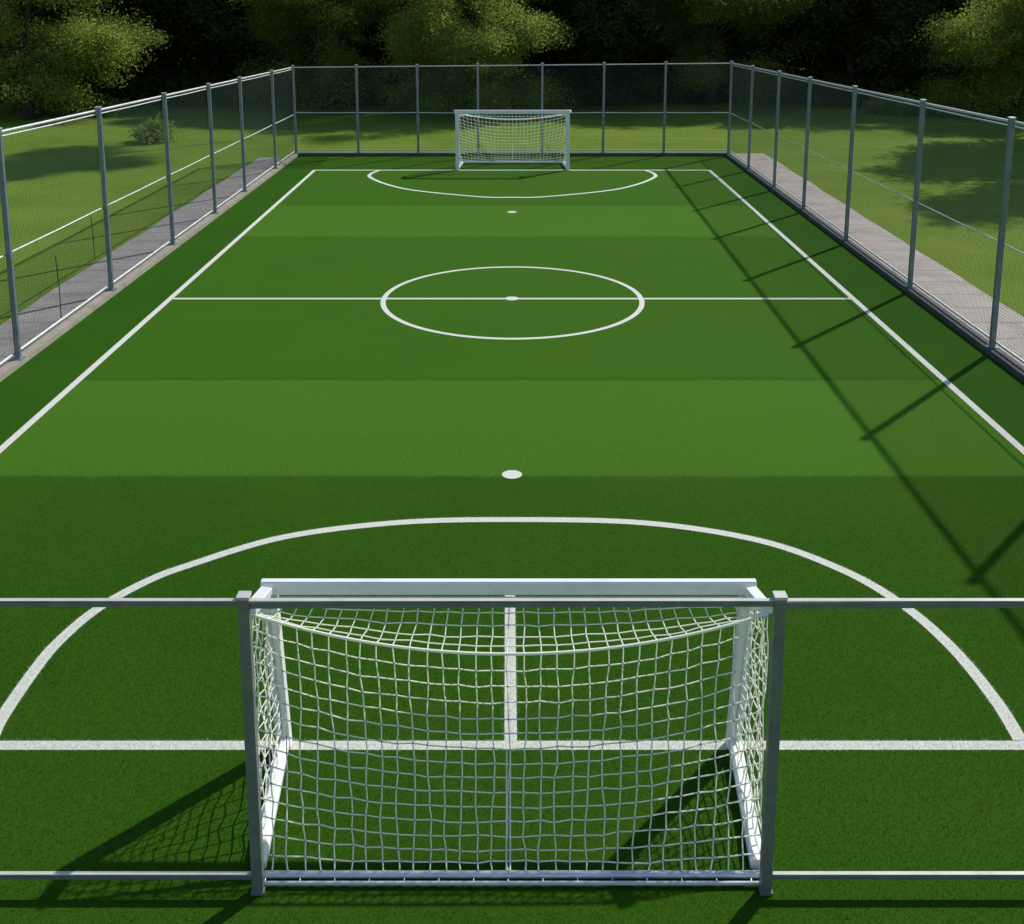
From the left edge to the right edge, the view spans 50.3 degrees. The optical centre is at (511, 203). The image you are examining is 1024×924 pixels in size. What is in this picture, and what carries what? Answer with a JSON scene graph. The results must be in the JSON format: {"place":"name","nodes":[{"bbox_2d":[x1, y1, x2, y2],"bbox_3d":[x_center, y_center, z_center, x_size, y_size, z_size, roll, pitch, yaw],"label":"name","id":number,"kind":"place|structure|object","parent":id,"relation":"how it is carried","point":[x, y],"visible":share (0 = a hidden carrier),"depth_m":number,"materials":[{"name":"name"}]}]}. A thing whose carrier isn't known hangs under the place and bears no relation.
{"place":"outdoors","nodes":[
{"label":"outdoors","id":0,"kind":"place"},
{"bbox_2d":[0,158,284,365],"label":"grey path","id":1,"kind":"structure","parent":0,"point":[88,284],"depth_m":23.50,"materials":[{"name":"grey concrete"}]},
{"bbox_2d":[55,259,61,317],"bbox_3d":[-8.223,1.532,19.795,0.045,1.221,0.020,0,11,0],"label":"stake","id":2,"kind":"object","parent":1,"relation":"on","point":[59,286],"visible":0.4,"depth_m":19.78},
{"bbox_2d":[0,156,1023,923],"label":"turf","id":3,"kind":"structure","parent":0,"point":[346,226],"depth_m":12.52,"materials":[{"name":"green plastic"}]},
{"bbox_2d":[0,170,315,452],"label":"side line","id":4,"kind":"object","parent":3,"relation":"on","point":[36,417],"visible":1,"depth_m":18.79,"materials":[{"name":"white paint"}]},
{"bbox_2d":[503,595,518,740],"bbox_3d":[-0.016,4.060,9.778,0.155,0.021,2.229,0,11,0],"label":"line","id":5,"kind":"object","parent":3,"relation":"on","point":[511,665],"visible":0.65,"depth_m":9.47,"materials":[{"name":"white paint"}]},
{"bbox_2d":[251,578,772,885],"bbox_3d":[-0.025,3.714,7.842,3.922,1.428,1.459,0,11,0],"label":"goal","id":6,"kind":"object","parent":3,"relation":"on","point":[278,689],"visible":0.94,"depth_m":7.90,"materials":[{"name":"white fabric"}]},
{"bbox_2d":[0,591,1023,895],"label":"rail fence","id":7,"kind":"object","parent":3,"relation":"on","point":[246,603],"visible":1,"depth_m":6.87,"materials":[{"name":"metal"}]},
{"bbox_2d":[0,738,1023,750],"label":"goal line","id":8,"kind":"object","parent":3,"relation":"on","point":[948,745],"visible":0.85,"depth_m":8.63,"materials":[{"name":"white paint"}]},
{"bbox_2d":[0,516,1023,739],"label":"goal area arc","id":9,"kind":"object","parent":3,"relation":"on","point":[1005,714],"visible":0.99,"depth_m":11.06,"materials":[{"name":"white paint"}]},
{"bbox_2d":[173,298,850,298],"bbox_3d":[0.000,1.850,21.312,13.230,0.001,0.100,0,11,0],"label":"halfway line","id":10,"kind":"object","parent":3,"relation":"on","point":[504,298],"visible":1,"depth_m":21.32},
{"bbox_2d":[502,470,521,478],"bbox_3d":[0.000,3.347,13.504,0.250,0.001,0.250,0,11,0],"label":"penalty spot","id":11,"kind":"object","parent":3,"relation":"on","point":[511,474],"visible":1,"depth_m":13.50,"materials":[{"name":"white paint"}]},
{"bbox_2d":[505,297,518,299],"bbox_3d":[0.000,1.847,21.311,0.270,0.001,0.270,0,11,0],"label":"spot","id":12,"kind":"object","parent":3,"relation":"on","point":[511,298],"visible":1,"depth_m":21.31,"materials":[{"name":"white paint"}]},
{"bbox_2d":[380,266,644,339],"bbox_3d":[0.010,1.850,21.302,5.120,0.001,5.140,0,11,0],"label":"circle","id":13,"kind":"object","parent":3,"relation":"on","point":[391,315],"visible":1,"depth_m":20.57,"materials":[{"name":"white paint"}]},
{"bbox_2d":[367,170,657,197],"bbox_3d":[0.016,-0.656,34.343,9.522,0.001,5.056,0,11,0],"label":"goal area arc","id":14,"kind":"object","parent":3,"relation":"on","point":[653,177],"visible":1,"depth_m":33.20,"materials":[{"name":"white paint"}]},
{"bbox_2d":[454,110,570,169],"bbox_3d":[0.020,-2.271,37.381,3.979,2.030,1.503,0,11,0],"label":"goal","id":15,"kind":"object","parent":3,"relation":"on","point":[565,163],"visible":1,"depth_m":37.19,"materials":[{"name":"white paint"}]},
{"bbox_2d":[708,170,1023,453],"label":"side line","id":16,"kind":"object","parent":3,"relation":"on","point":[986,417],"visible":1,"depth_m":18.73,"materials":[{"name":"white paint"}]},
{"bbox_2d":[0,56,1023,324],"bbox_3d":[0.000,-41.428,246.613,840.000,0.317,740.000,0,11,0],"label":"lawn","id":17,"kind":"structure","parent":0,"point":[446,126],"depth_m":41.06,"materials":[{"name":"green plant"}]},
{"bbox_2d":[0,94,53,115],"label":"shrub","id":18,"kind":"object","parent":17,"relation":"on","point":[12,108],"visible":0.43,"depth_m":53.70,"materials":[{"name":"green plant"}]},
{"bbox_2d":[0,0,97,108],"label":"tree","id":19,"kind":"object","parent":17,"relation":"on","point":[46,13],"visible":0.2,"depth_m":56.63,"materials":[{"name":"green plant"}]},
{"bbox_2d":[0,0,172,119],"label":"tree","id":20,"kind":"object","parent":17,"relation":"on","point":[32,60],"visible":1,"depth_m":51.28,"materials":[{"name":"green plant"}]},
{"bbox_2d":[58,92,133,117],"bbox_3d":[-20.689,-4.787,53.912,3.771,1.675,3.311,0,11,0],"label":"shrub","id":21,"kind":"object","parent":17,"relation":"on","point":[106,103],"visible":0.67,"depth_m":53.56,"materials":[{"name":"green plant"}]},
{"bbox_2d":[58,0,231,106],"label":"tree","id":22,"kind":"object","parent":17,"relation":"on","point":[125,7],"visible":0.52,"depth_m":59.59,"materials":[{"name":"green plant"}]},
{"bbox_2d":[0,154,297,381],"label":"kerb","id":23,"kind":"structure","parent":17,"relation":"on","point":[29,352],"depth_m":22.01,"materials":[{"name":"concrete"}]},
{"bbox_2d":[0,65,297,364],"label":"fence","id":24,"kind":"object","parent":23,"relation":"on","point":[11,269],"visible":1,"depth_m":22.48,"materials":[{"name":"metal"}]},
{"bbox_2d":[127,111,184,145],"bbox_3d":[-14.449,-2.927,44.057,2.144,1.595,2.081,-8,14,-36],"label":"shrub","id":25,"kind":"object","parent":17,"relation":"on","point":[150,131],"visible":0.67,"depth_m":43.81,"materials":[{"name":"green plant"}]},
{"bbox_2d":[136,0,303,108],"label":"tree","id":26,"kind":"object","parent":17,"relation":"on","point":[219,14],"visible":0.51,"depth_m":59.09,"materials":[{"name":"green plant"}]},
{"bbox_2d":[224,0,404,113],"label":"tree","id":27,"kind":"object","parent":17,"relation":"on","point":[321,22],"visible":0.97,"depth_m":54.89,"materials":[{"name":"green plant"}]},
{"bbox_2d":[285,0,466,103],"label":"tree","id":28,"kind":"object","parent":17,"relation":"on","point":[370,50],"visible":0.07,"depth_m":62.32,"materials":[{"name":"green plant"}]},
{"bbox_2d":[342,0,514,103],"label":"tree","id":29,"kind":"object","parent":17,"relation":"on","point":[372,25],"visible":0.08,"depth_m":60.34,"materials":[{"name":"green plant"}]},
{"bbox_2d":[369,0,582,118],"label":"tree","id":30,"kind":"object","parent":17,"relation":"on","point":[434,30],"visible":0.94,"depth_m":52.23,"materials":[{"name":"green plant"}]},
{"bbox_2d":[2,44,992,107],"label":"undergrowth","id":31,"kind":"object","parent":17,"relation":"on","point":[225,68],"visible":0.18,"depth_m":61.43,"materials":[{"name":"green plant"}]},
{"bbox_2d":[12,0,988,76],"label":"woods","id":32,"kind":"object","parent":17,"relation":"on","point":[803,60],"depth_m":67.84,"materials":[{"name":"green plant"}]},
{"bbox_2d":[298,153,725,155],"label":"kerb","id":33,"kind":"structure","parent":17,"relation":"on","point":[511,154],"depth_m":40.02,"materials":[{"name":"grey concrete"}]},
{"bbox_2d":[294,62,729,152],"bbox_3d":[0.010,-3.506,39.793,15.880,3.330,0.170,0,11,0],"label":"fence","id":34,"kind":"object","parent":33,"relation":"on","point":[478,121],"visible":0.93,"depth_m":39.84,"materials":[{"name":"metal"}]},
{"bbox_2d":[512,1,519,109],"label":"tree","id":35,"kind":"object","parent":17,"relation":"on","point":[516,75],"visible":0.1,"depth_m":56.54,"materials":[{"name":"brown plant"}]},
{"bbox_2d":[482,0,639,101],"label":"tree","id":36,"kind":"object","parent":17,"relation":"on","point":[547,7],"visible":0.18,"depth_m":61.85,"materials":[{"name":"green plant"}]},
{"bbox_2d":[527,0,701,111],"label":"tree","id":37,"kind":"object","parent":17,"relation":"on","point":[603,28],"visible":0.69,"depth_m":58.14,"materials":[{"name":"green plant"}]},
{"bbox_2d":[614,0,756,100],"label":"tree","id":38,"kind":"object","parent":17,"relation":"on","point":[672,54],"visible":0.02,"depth_m":64.11,"materials":[{"name":"green plant"}]},
{"bbox_2d":[614,0,824,108],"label":"tree","id":39,"kind":"object","parent":17,"relation":"on","point":[705,49],"visible":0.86,"depth_m":56.48,"materials":[{"name":"green plant"}]},
{"bbox_2d":[678,0,874,107],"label":"tree","id":40,"kind":"object","parent":17,"relation":"on","point":[787,46],"visible":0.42,"depth_m":58.93,"materials":[{"name":"green plant"}]},
{"bbox_2d":[774,0,950,108],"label":"tree","id":41,"kind":"object","parent":17,"relation":"on","point":[903,17],"visible":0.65,"depth_m":58.11,"materials":[{"name":"green plant"}]},
{"bbox_2d":[726,154,1023,381],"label":"kerb","id":42,"kind":"structure","parent":17,"relation":"on","point":[999,356],"depth_m":22.04,"materials":[{"name":"grey concrete"}]},
{"bbox_2d":[726,61,1023,363],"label":"fence","id":43,"kind":"object","parent":42,"relation":"on","point":[1002,219],"visible":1,"depth_m":22.43,"materials":[{"name":"metal"}]},
{"bbox_2d":[857,88,944,116],"bbox_3d":[19.352,-4.937,54.645,3.854,1.752,4.139,-6,12,-29],"label":"shrub","id":44,"kind":"object","parent":17,"relation":"on","point":[901,113],"visible":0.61,"depth_m":53.91,"materials":[{"name":"green plant"}]},
{"bbox_2d":[887,0,1023,108],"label":"tree","id":45,"kind":"object","parent":17,"relation":"on","point":[954,6],"visible":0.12,"depth_m":58.66,"materials":[{"name":"green plant"}]},
{"bbox_2d":[904,0,1023,120],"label":"tree","id":46,"kind":"object","parent":17,"relation":"on","point":[977,36],"visible":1,"depth_m":51.96,"materials":[{"name":"green plant"}]},
{"bbox_2d":[731,153,1023,365],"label":"pale path","id":47,"kind":"structure","parent":0,"point":[923,263],"depth_m":23.76,"materials":[{"name":"grey concrete"}]}
]}

